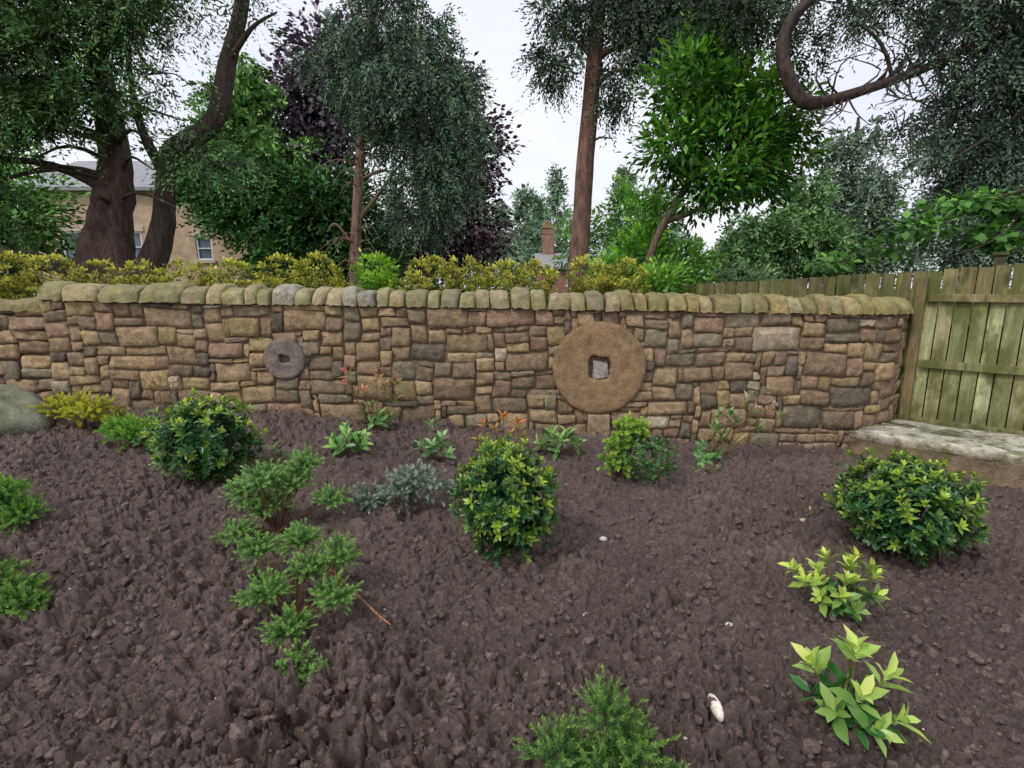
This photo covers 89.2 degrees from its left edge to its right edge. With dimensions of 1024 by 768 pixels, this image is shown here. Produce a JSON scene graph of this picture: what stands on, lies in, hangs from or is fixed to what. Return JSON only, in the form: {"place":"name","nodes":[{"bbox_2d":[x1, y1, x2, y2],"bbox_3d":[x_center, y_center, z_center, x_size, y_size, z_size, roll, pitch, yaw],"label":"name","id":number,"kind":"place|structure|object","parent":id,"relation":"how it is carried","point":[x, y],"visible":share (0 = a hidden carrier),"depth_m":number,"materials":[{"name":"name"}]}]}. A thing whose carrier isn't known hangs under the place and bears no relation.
{"place":"outdoors","nodes":[
{"label":"outdoors","id":0,"kind":"place"},
{"bbox_2d":[26,190,285,297],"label":"walls","id":1,"kind":"structure","parent":0,"point":[184,249],"depth_m":19.32,"materials":[{"name":"paint"}]},
{"bbox_2d":[16,161,155,189],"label":"roof","id":2,"kind":"structure","parent":1,"relation":"on","point":[140,171],"depth_m":19.69,"materials":[{"name":"tile"}]},
{"bbox_2d":[59,226,215,262],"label":"window frames","id":3,"kind":"structure","parent":1,"relation":"attached to","point":[202,260],"depth_m":19.38,"materials":[{"name":"white paint"}]},
{"bbox_2d":[66,234,211,259],"bbox_3d":[-14.000,-5.138,19.490,5.600,1.100,0.001,0,11,0],"label":"glass","id":4,"kind":"object","parent":3,"relation":"attached to","point":[205,253],"visible":0.33,"depth_m":19.49,"materials":[{"name":"grey glass"}]},
{"bbox_2d":[259,443,293,467],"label":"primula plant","id":5,"kind":"object","parent":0,"point":[279,454],"visible":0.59,"depth_m":3.85,"materials":[{"name":"green plant"}]},
{"bbox_2d":[0,288,1023,767],"bbox_3d":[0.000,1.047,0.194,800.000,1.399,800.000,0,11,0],"label":"ground","id":6,"kind":"structure","parent":0,"point":[362,654],"depth_m":2.43,"materials":[{"name":"soil"}]},
{"bbox_2d":[0,313,52,391],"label":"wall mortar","id":7,"kind":"object","parent":6,"relation":"on","point":[23,354],"depth_m":5.21,"materials":[{"name":"brown concrete"}]},
{"bbox_2d":[0,298,41,312],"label":"coping stones","id":8,"kind":"object","parent":7,"relation":"on","point":[26,304],"visible":0.66,"depth_m":5.07,"materials":[{"name":"stone"}]},
{"bbox_2d":[0,310,54,397],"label":"stones","id":9,"kind":"object","parent":7,"relation":"attached to","point":[24,331],"visible":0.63,"depth_m":5.16,"materials":[{"name":"stone"}]},
{"bbox_2d":[0,555,54,621],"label":"hebe shrub","id":10,"kind":"object","parent":6,"relation":"on","point":[14,596],"visible":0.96,"depth_m":2.34,"materials":[{"name":"green plant"}]},
{"bbox_2d":[0,384,54,435],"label":"boulder","id":11,"kind":"object","parent":6,"relation":"on","point":[18,415],"visible":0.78,"depth_m":4.47,"materials":[{"name":"grey stone"}]},
{"bbox_2d":[0,472,55,535],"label":"hebe shrub","id":12,"kind":"object","parent":6,"relation":"on","point":[14,508],"visible":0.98,"depth_m":3.00,"materials":[{"name":"green plant"}]},
{"bbox_2d":[0,136,91,297],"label":"ash tree","id":13,"kind":"object","parent":6,"relation":"on","point":[44,232],"visible":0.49,"depth_m":13.43,"materials":[{"name":"green plant"}]},
{"bbox_2d":[28,390,142,429],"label":"golden shrub","id":14,"kind":"object","parent":6,"relation":"on","point":[76,405],"visible":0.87,"depth_m":4.51,"materials":[{"name":"yellow plant"}]},
{"bbox_2d":[92,409,163,451],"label":"fern shrub","id":15,"kind":"object","parent":6,"relation":"on","point":[129,429],"visible":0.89,"depth_m":4.19,"materials":[{"name":"green plant"}]},
{"bbox_2d":[0,0,290,284],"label":"cedar tree","id":16,"kind":"object","parent":6,"relation":"on","point":[32,99],"visible":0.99,"depth_m":8.57,"materials":[{"name":"green plant"}]},
{"bbox_2d":[125,352,191,418],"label":"dried plant stems","id":17,"kind":"object","parent":6,"relation":"on","point":[159,385],"visible":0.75,"depth_m":4.72,"materials":[{"name":"brown plant"}]},
{"bbox_2d":[133,387,267,483],"bbox_3d":[-2.186,0.369,3.678,0.781,0.712,0.820,0,11,0],"label":"laurel bush","id":18,"kind":"object","parent":6,"relation":"on","point":[207,447],"visible":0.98,"depth_m":3.54,"materials":[{"name":"green plant"}]},
{"bbox_2d":[161,51,330,243],"bbox_3d":[-8.615,-6.706,16.972,5.470,7.809,3.582,0,11,0],"label":"green conifer tree","id":19,"kind":"object","parent":6,"relation":"on","point":[249,121],"visible":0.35,"depth_m":16.26,"materials":[{"name":"green plant"}]},
{"bbox_2d":[210,443,352,545],"bbox_3d":[-1.339,0.653,3.053,0.775,0.559,0.467,-2,11,-9],"label":"hebe shrub","id":20,"kind":"object","parent":6,"relation":"on","point":[253,486],"visible":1,"depth_m":3.06,"materials":[{"name":"green plant"}]},
{"bbox_2d":[229,517,363,692],"bbox_3d":[-0.941,0.919,2.341,0.608,0.403,1.048,-5,12,-27],"label":"hebe shrub","id":21,"kind":"object","parent":6,"relation":"on","point":[291,617],"visible":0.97,"depth_m":2.37,"materials":[{"name":"green plant"}]},
{"bbox_2d":[176,147,421,289],"bbox_3d":[-6.395,-4.330,15.548,7.538,4.891,4.530,0,11,0],"label":"cypress tree","id":22,"kind":"object","parent":6,"relation":"on","point":[300,215],"visible":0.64,"depth_m":14.45,"materials":[{"name":"green plant"}]},
{"bbox_2d":[247,0,380,181],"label":"copper beech tree","id":23,"kind":"object","parent":6,"relation":"on","point":[302,120],"visible":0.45,"depth_m":17.21,"materials":[{"name":"purple plant"}]},
{"bbox_2d":[0,248,649,302],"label":"variegated hedge","id":24,"kind":"object","parent":6,"relation":"on","point":[604,281],"visible":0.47,"depth_m":5.70,"materials":[{"name":"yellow plant"}]},
{"bbox_2d":[322,420,373,457],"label":"primula plant","id":25,"kind":"object","parent":6,"relation":"on","point":[361,440],"visible":1,"depth_m":4.30,"materials":[{"name":"green plant"}]},
{"bbox_2d":[325,563,390,625],"bbox_3d":[-0.757,0.989,2.480,0.630,0.060,0.015,10,15,44],"label":"fallen stick","id":26,"kind":"object","parent":6,"relation":"on","point":[366,603],"visible":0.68,"depth_m":2.40,"materials":[{"name":"brown wood"}]},
{"bbox_2d":[337,365,404,429],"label":"photinia shrub","id":27,"kind":"object","parent":6,"relation":"on","point":[373,419],"visible":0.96,"depth_m":4.83,"materials":[{"name":"green plant"}]},
{"bbox_2d":[276,0,507,286],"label":"larch tree","id":28,"kind":"object","parent":6,"relation":"on","point":[409,106],"visible":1,"depth_m":12.20,"materials":[{"name":"green plant"}]},
{"bbox_2d":[347,458,455,513],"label":"lavender plant","id":29,"kind":"object","parent":6,"relation":"on","point":[410,483],"visible":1,"depth_m":3.37,"materials":[{"name":"green plant"}]},
{"bbox_2d":[412,416,456,459],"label":"primula plant","id":30,"kind":"object","parent":6,"relation":"on","point":[437,439],"visible":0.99,"depth_m":4.30,"materials":[{"name":"green plant"}]},
{"bbox_2d":[367,41,527,292],"bbox_3d":[-2.462,-7.356,18.835,6.397,9.055,4.267,0,11,0],"label":"copper beech tree","id":31,"kind":"object","parent":6,"relation":"on","point":[487,247],"visible":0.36,"depth_m":18.79,"materials":[{"name":"purple plant"}]},
{"bbox_2d":[42,300,905,447],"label":"stone wall","id":32,"kind":"structure","parent":6,"relation":"on","point":[428,328],"depth_m":5.09,"materials":[{"name":"brown stone"}]},
{"bbox_2d":[263,338,305,379],"bbox_3d":[-2.220,-0.251,5.114,0.412,0.411,0.142,0,11,0],"label":"millstone","id":33,"kind":"object","parent":32,"relation":"attached to","point":[275,365],"visible":0.98,"depth_m":5.05,"materials":[{"name":"stone"}]},
{"bbox_2d":[39,300,909,449],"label":"stones","id":34,"kind":"object","parent":32,"relation":"on","point":[883,380],"visible":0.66,"depth_m":5.08,"materials":[{"name":"stone"}]},
{"bbox_2d":[37,281,913,315],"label":"coping stones","id":35,"kind":"object","parent":32,"relation":"on","point":[619,300],"visible":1,"depth_m":4.95,"materials":[{"name":"stone"}]},
{"bbox_2d":[552,321,645,413],"bbox_3d":[0.850,-0.164,5.099,0.913,0.910,0.152,0,11,0],"label":"millstone","id":36,"kind":"object","parent":32,"relation":"attached to","point":[619,385],"visible":0.97,"depth_m":5.03,"materials":[{"name":"stone"}]},
{"bbox_2d":[470,409,528,454],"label":"photinia shrub","id":37,"kind":"object","parent":6,"relation":"on","point":[503,417],"visible":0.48,"depth_m":4.33,"materials":[{"name":"red plant"}]},
{"bbox_2d":[1,410,998,767],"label":"pebbles","id":38,"kind":"object","parent":6,"relation":"on","point":[519,658],"visible":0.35,"depth_m":2.37,"materials":[{"name":"stone"}]},
{"bbox_2d":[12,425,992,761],"bbox_3d":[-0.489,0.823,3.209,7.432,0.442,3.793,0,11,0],"label":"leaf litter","id":39,"kind":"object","parent":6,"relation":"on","point":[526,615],"visible":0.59,"depth_m":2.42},
{"bbox_2d":[447,433,561,568],"bbox_3d":[-0.050,0.626,2.876,0.648,0.750,0.656,0,11,0],"label":"laurel bush","id":40,"kind":"object","parent":6,"relation":"on","point":[506,511],"visible":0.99,"depth_m":2.72,"materials":[{"name":"green plant"}]},
{"bbox_2d":[0,159,1012,291],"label":"distant trees","id":41,"kind":"object","parent":6,"relation":"on","point":[538,214],"visible":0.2,"depth_m":43.88,"materials":[{"name":"green plant"}]},
{"bbox_2d":[533,425,586,460],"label":"primula plant","id":42,"kind":"object","parent":6,"relation":"on","point":[562,438],"visible":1,"depth_m":4.57,"materials":[{"name":"green plant"}]},
{"bbox_2d":[537,269,602,292],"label":"walls","id":43,"kind":"structure","parent":6,"relation":"on","point":[561,285],"depth_m":34.36,"materials":[{"name":"beige brick"}]},
{"bbox_2d":[533,253,610,271],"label":"roof","id":44,"kind":"structure","parent":43,"relation":"on","point":[545,259],"depth_m":35.49,"materials":[{"name":"stone"}]},
{"bbox_2d":[541,226,554,254],"bbox_3d":[2.550,-9.835,36.824,0.890,2.520,0.890,0,11,0],"label":"chimney","id":45,"kind":"object","parent":44,"relation":"on","point":[547,239],"visible":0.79,"depth_m":36.41,"materials":[{"name":"red brick"}]},
{"bbox_2d":[587,413,609,435],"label":"support block","id":46,"kind":"structure","parent":6,"relation":"on","point":[600,423],"depth_m":5.11,"materials":[{"name":"stone"}]},
{"bbox_2d":[511,664,690,767],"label":"juniper shrub","id":47,"kind":"object","parent":6,"relation":"on","point":[605,756],"visible":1,"depth_m":1.60,"materials":[{"name":"green plant"}]},
{"bbox_2d":[551,173,657,271],"bbox_3d":[2.213,-3.468,12.591,2.707,3.133,1.568,0,11,0],"label":"shrub","id":48,"kind":"object","parent":6,"relation":"on","point":[621,194],"visible":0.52,"depth_m":12.41,"materials":[{"name":"green plant"}]},
{"bbox_2d":[597,412,679,484],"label":"pieris shrub","id":49,"kind":"object","parent":6,"relation":"on","point":[628,436],"visible":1,"depth_m":3.99,"materials":[{"name":"green plant"}]},
{"bbox_2d":[576,180,734,294],"bbox_3d":[2.563,-2.367,9.399,2.997,2.468,1.695,0,11,0],"label":"rhododendron bush","id":50,"kind":"object","parent":6,"relation":"on","point":[642,246],"visible":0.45,"depth_m":9.14,"materials":[{"name":"green plant"}]},
{"bbox_2d":[626,252,699,293],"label":"shrub","id":51,"kind":"object","parent":6,"relation":"on","point":[660,281],"visible":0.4,"depth_m":6.73,"materials":[{"name":"green plant"}]},
{"bbox_2d":[511,0,826,292],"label":"pine tree","id":52,"kind":"object","parent":6,"relation":"on","point":[634,25],"visible":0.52,"depth_m":9.94,"materials":[{"name":"green plant"}]},
{"bbox_2d":[694,462,720,472],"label":"seedling","id":53,"kind":"object","parent":6,"relation":"on","point":[703,464],"visible":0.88,"depth_m":4.25,"materials":[{"name":"green plant"}]},
{"bbox_2d":[708,693,723,721],"bbox_3d":[0.750,1.188,1.907,0.041,0.050,0.119,0,11,0],"label":"white stone","id":54,"kind":"object","parent":6,"relation":"on","point":[716,708],"visible":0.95,"depth_m":1.88,"materials":[{"name":"white stone"}]},
{"bbox_2d":[661,255,782,294],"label":"shrub","id":55,"kind":"object","parent":6,"relation":"on","point":[756,271],"visible":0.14,"depth_m":11.54,"materials":[{"name":"green plant"}]},
{"bbox_2d":[615,11,844,278],"bbox_3d":[3.497,-3.381,8.461,3.556,4.977,2.211,0,11,0],"label":"laurel tree","id":56,"kind":"object","parent":6,"relation":"on","point":[757,138],"visible":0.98,"depth_m":8.01,"materials":[{"name":"green plant"}]},
{"bbox_2d":[692,381,793,464],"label":"pieris shrub","id":57,"kind":"object","parent":6,"relation":"on","point":[702,454],"visible":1,"depth_m":4.55,"materials":[{"name":"green plant"}]},
{"bbox_2d":[701,158,896,290],"bbox_3d":[9.912,-5.442,18.415,6.619,4.812,4.006,0,11,0],"label":"spruce tree","id":58,"kind":"object","parent":6,"relation":"on","point":[798,230],"visible":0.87,"depth_m":17.70,"materials":[{"name":"green plant"}]},
{"bbox_2d":[627,252,1023,434],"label":"wooden fence","id":59,"kind":"object","parent":6,"relation":"on","point":[990,298],"visible":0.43,"depth_m":5.19,"materials":[{"name":"green wood"}]},
{"bbox_2d":[778,544,890,622],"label":"rhododendron plant","id":60,"kind":"object","parent":6,"relation":"on","point":[823,590],"visible":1,"depth_m":2.50,"materials":[{"name":"green plant"}]},
{"bbox_2d":[657,0,1023,256],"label":"yew tree","id":61,"kind":"object","parent":6,"relation":"on","point":[993,121],"visible":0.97,"depth_m":7.31,"materials":[{"name":"green plant"}]},
{"bbox_2d":[789,624,929,756],"bbox_3d":[1.206,1.091,1.830,0.384,0.405,0.336,-2,11,-9],"label":"rhododendron plant","id":62,"kind":"object","parent":6,"relation":"on","point":[862,713],"visible":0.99,"depth_m":1.81,"materials":[{"name":"green plant"}]},
{"bbox_2d":[785,113,964,295],"bbox_3d":[12.803,-6.487,19.016,7.227,6.869,4.854,0,11,0],"label":"spruce tree","id":63,"kind":"object","parent":6,"relation":"on","point":[858,193],"visible":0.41,"depth_m":18.38,"materials":[{"name":"green plant"}]},
{"bbox_2d":[823,447,992,566],"bbox_3d":[2.343,0.720,3.089,0.842,0.639,0.826,0,11,0],"label":"laurel bush","id":64,"kind":"object","parent":6,"relation":"on","point":[895,519],"visible":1,"depth_m":2.94,"materials":[{"name":"green plant"}]},
{"bbox_2d":[804,183,1023,276],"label":"maple tree","id":65,"kind":"object","parent":6,"relation":"on","point":[977,204],"visible":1,"depth_m":6.10,"materials":[{"name":"green plant"}]},
{"bbox_2d":[848,419,1023,488],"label":"concrete slab","id":66,"kind":"structure","parent":6,"relation":"on","point":[993,458],"depth_m":4.65,"materials":[{"name":"grey concrete"}]},
{"bbox_2d":[885,126,1023,293],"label":"spruce tree","id":67,"kind":"object","parent":6,"relation":"on","point":[978,258],"visible":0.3,"depth_m":18.17,"materials":[{"name":"green plant"}]},
{"bbox_2d":[951,476,988,548],"bbox_3d":[2.749,0.791,3.140,0.173,0.477,0.124,1,11,8],"label":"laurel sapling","id":68,"kind":"object","parent":6,"relation":"on","point":[973,482],"visible":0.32,"depth_m":3.11,"materials":[{"name":"green plant"}]},
{"bbox_2d":[0,0,1023,287],"label":"sky","id":69,"kind":"structure","parent":0,"point":[492,28],"materials":[{"name":"white"}]}
]}

